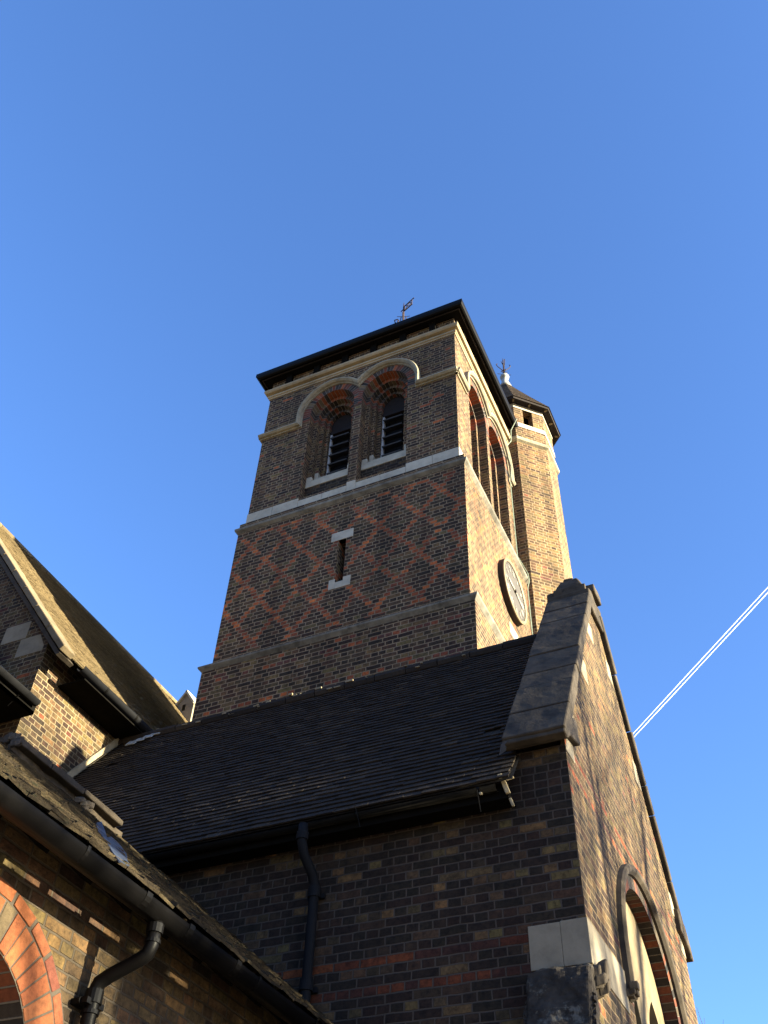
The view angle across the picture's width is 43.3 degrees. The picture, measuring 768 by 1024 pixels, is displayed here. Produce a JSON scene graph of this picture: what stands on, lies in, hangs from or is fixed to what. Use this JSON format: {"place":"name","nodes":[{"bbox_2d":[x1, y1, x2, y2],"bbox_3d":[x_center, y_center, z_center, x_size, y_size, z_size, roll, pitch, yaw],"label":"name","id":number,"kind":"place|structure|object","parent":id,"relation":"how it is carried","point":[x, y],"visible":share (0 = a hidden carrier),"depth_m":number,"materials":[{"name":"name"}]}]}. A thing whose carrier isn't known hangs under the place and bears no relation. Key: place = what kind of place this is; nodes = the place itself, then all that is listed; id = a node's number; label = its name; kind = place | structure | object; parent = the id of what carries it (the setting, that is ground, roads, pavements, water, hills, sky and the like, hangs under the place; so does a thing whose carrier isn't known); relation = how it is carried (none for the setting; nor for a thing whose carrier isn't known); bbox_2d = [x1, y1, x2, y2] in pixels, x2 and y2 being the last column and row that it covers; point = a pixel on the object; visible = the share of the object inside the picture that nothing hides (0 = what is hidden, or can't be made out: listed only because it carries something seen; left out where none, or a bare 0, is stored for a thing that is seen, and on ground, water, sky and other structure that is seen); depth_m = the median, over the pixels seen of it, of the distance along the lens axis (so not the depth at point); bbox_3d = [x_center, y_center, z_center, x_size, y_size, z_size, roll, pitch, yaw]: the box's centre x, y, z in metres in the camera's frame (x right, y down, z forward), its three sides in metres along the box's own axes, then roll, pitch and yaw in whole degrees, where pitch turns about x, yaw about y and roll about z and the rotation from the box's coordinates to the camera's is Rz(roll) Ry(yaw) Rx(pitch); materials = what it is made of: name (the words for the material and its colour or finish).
{"place":"outdoors","nodes":[
{"label":"outdoors","id":0,"kind":"place"},
{"bbox_2d":[0,665,40,722],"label":"roof eave","id":1,"kind":"object","parent":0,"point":[18,699],"visible":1,"depth_m":12.12,"materials":[{"name":"wood"}]},
{"bbox_2d":[0,522,187,777],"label":"nave","id":2,"kind":"structure","parent":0,"point":[83,674],"depth_m":13.68,"materials":[{"name":"brick"}]},
{"bbox_2d":[175,690,195,721],"bbox_3d":[-4.185,5.588,20.730,0.548,3.463,1.300,-17,-50,18],"label":"stone gablet","id":3,"kind":"object","parent":2,"relation":"attached to","point":[185,703],"visible":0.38,"depth_m":21.34,"materials":[{"name":"beige stone"}]},
{"bbox_2d":[0,0,767,1023],"label":"sky","id":4,"kind":"structure","parent":0,"point":[199,199],"materials":[{"name":"blue"}]},
{"bbox_2d":[633,587,767,736],"bbox_3d":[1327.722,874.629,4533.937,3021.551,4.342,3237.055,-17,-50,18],"label":"contrail","id":5,"kind":"object","parent":4,"relation":"in","point":[703,661],"visible":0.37,"depth_m":4329.76,"materials":[{"name":"white"}]},
{"bbox_2d":[73,578,697,1023],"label":"transept","id":6,"kind":"structure","parent":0,"point":[473,836],"depth_m":8.48,"materials":[{"name":"brick"}]},
{"bbox_2d":[616,864,688,1023],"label":"arched window","id":7,"kind":"structure","parent":6,"relation":"in","point":[648,989],"depth_m":9.41,"materials":[{"name":"stone"}]},
{"label":"ground","id":8,"kind":"structure","parent":0,"visible":0},
{"bbox_2d":[0,742,333,1023],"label":"aisle","id":9,"kind":"object","parent":8,"relation":"on","point":[101,923],"visible":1,"depth_m":5.44,"materials":[{"name":"brick"}]},
{"bbox_2d":[0,876,63,1023],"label":"arched window","id":10,"kind":"structure","parent":9,"relation":"in","point":[25,949],"depth_m":4.98,"materials":[{"name":"brick"}]},
{"bbox_2d":[0,732,122,836],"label":"parapet wall","id":11,"kind":"structure","parent":9,"relation":"on","point":[20,746],"depth_m":8.48,"materials":[{"name":"stone"}]},
{"bbox_2d":[192,298,532,720],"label":"church tower","id":12,"kind":"structure","parent":8,"relation":"on","point":[376,532],"depth_m":15.93,"materials":[{"name":"brick"}]},
{"bbox_2d":[299,389,353,497],"bbox_3d":[-0.900,-1.125,18.168,0.944,3.070,0.640,-17,-50,18],"label":"belfry window","id":13,"kind":"structure","parent":12,"relation":"in","point":[326,459],"depth_m":18.53,"materials":[{"name":"brick"}]},
{"bbox_2d":[328,528,353,589],"bbox_3d":[-0.622,0.841,15.410,0.407,1.242,0.326,-17,-50,18],"label":"slit window","id":14,"kind":"structure","parent":12,"relation":"in","point":[339,581],"depth_m":15.47,"materials":[{"name":"stone"}]},
{"bbox_2d":[356,371,407,479],"bbox_3d":[0.117,-1.438,17.827,0.944,3.070,0.640,-17,-50,18],"label":"belfry window","id":15,"kind":"structure","parent":12,"relation":"in","point":[383,422],"depth_m":18.19,"materials":[{"name":"brick"}]},
{"bbox_2d":[394,298,413,322],"bbox_3d":[0.547,-4.891,23.998,0.340,1.400,0.530,33,-54,-26],"label":"weathervane","id":16,"kind":"object","parent":12,"relation":"on","point":[403,316],"visible":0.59,"depth_m":24.14,"materials":[{"name":"metal"}]},
{"bbox_2d":[469,385,490,503],"bbox_3d":[1.526,-1.221,17.972,0.520,3.070,0.944,-17,-50,18],"label":"belfry window","id":17,"kind":"structure","parent":12,"relation":"in","point":[480,465],"depth_m":18.59,"materials":[{"name":"brick"}]},
{"bbox_2d":[489,426,511,544],"bbox_3d":[1.977,-0.487,18.647,0.520,3.070,0.944,-17,-50,18],"label":"belfry window","id":18,"kind":"structure","parent":12,"relation":"in","point":[500,498],"depth_m":19.24,"materials":[{"name":"brick"}]},
{"bbox_2d":[498,558,526,625],"bbox_3d":[2.125,1.320,15.990,0.130,1.140,1.140,-17,-50,18],"label":"clock","id":19,"kind":"object","parent":12,"relation":"attached to","point":[512,592],"depth_m":15.82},
{"bbox_2d":[496,358,572,633],"bbox_3d":[2.638,3.700,16.367,2.121,22.050,2.121,-17,-50,18],"label":"stair turret","id":20,"kind":"object","parent":8,"relation":"on","point":[542,547],"visible":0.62,"depth_m":19.43,"materials":[{"name":"brick"}]},
{"bbox_2d":[522,410,532,426],"bbox_3d":[3.127,-1.988,21.322,0.180,0.510,0.230,-62,-73,41],"label":"window","id":21,"kind":"structure","parent":20,"relation":"in","point":[526,415],"depth_m":21.48,"materials":[{"name":"brick"}]}
]}

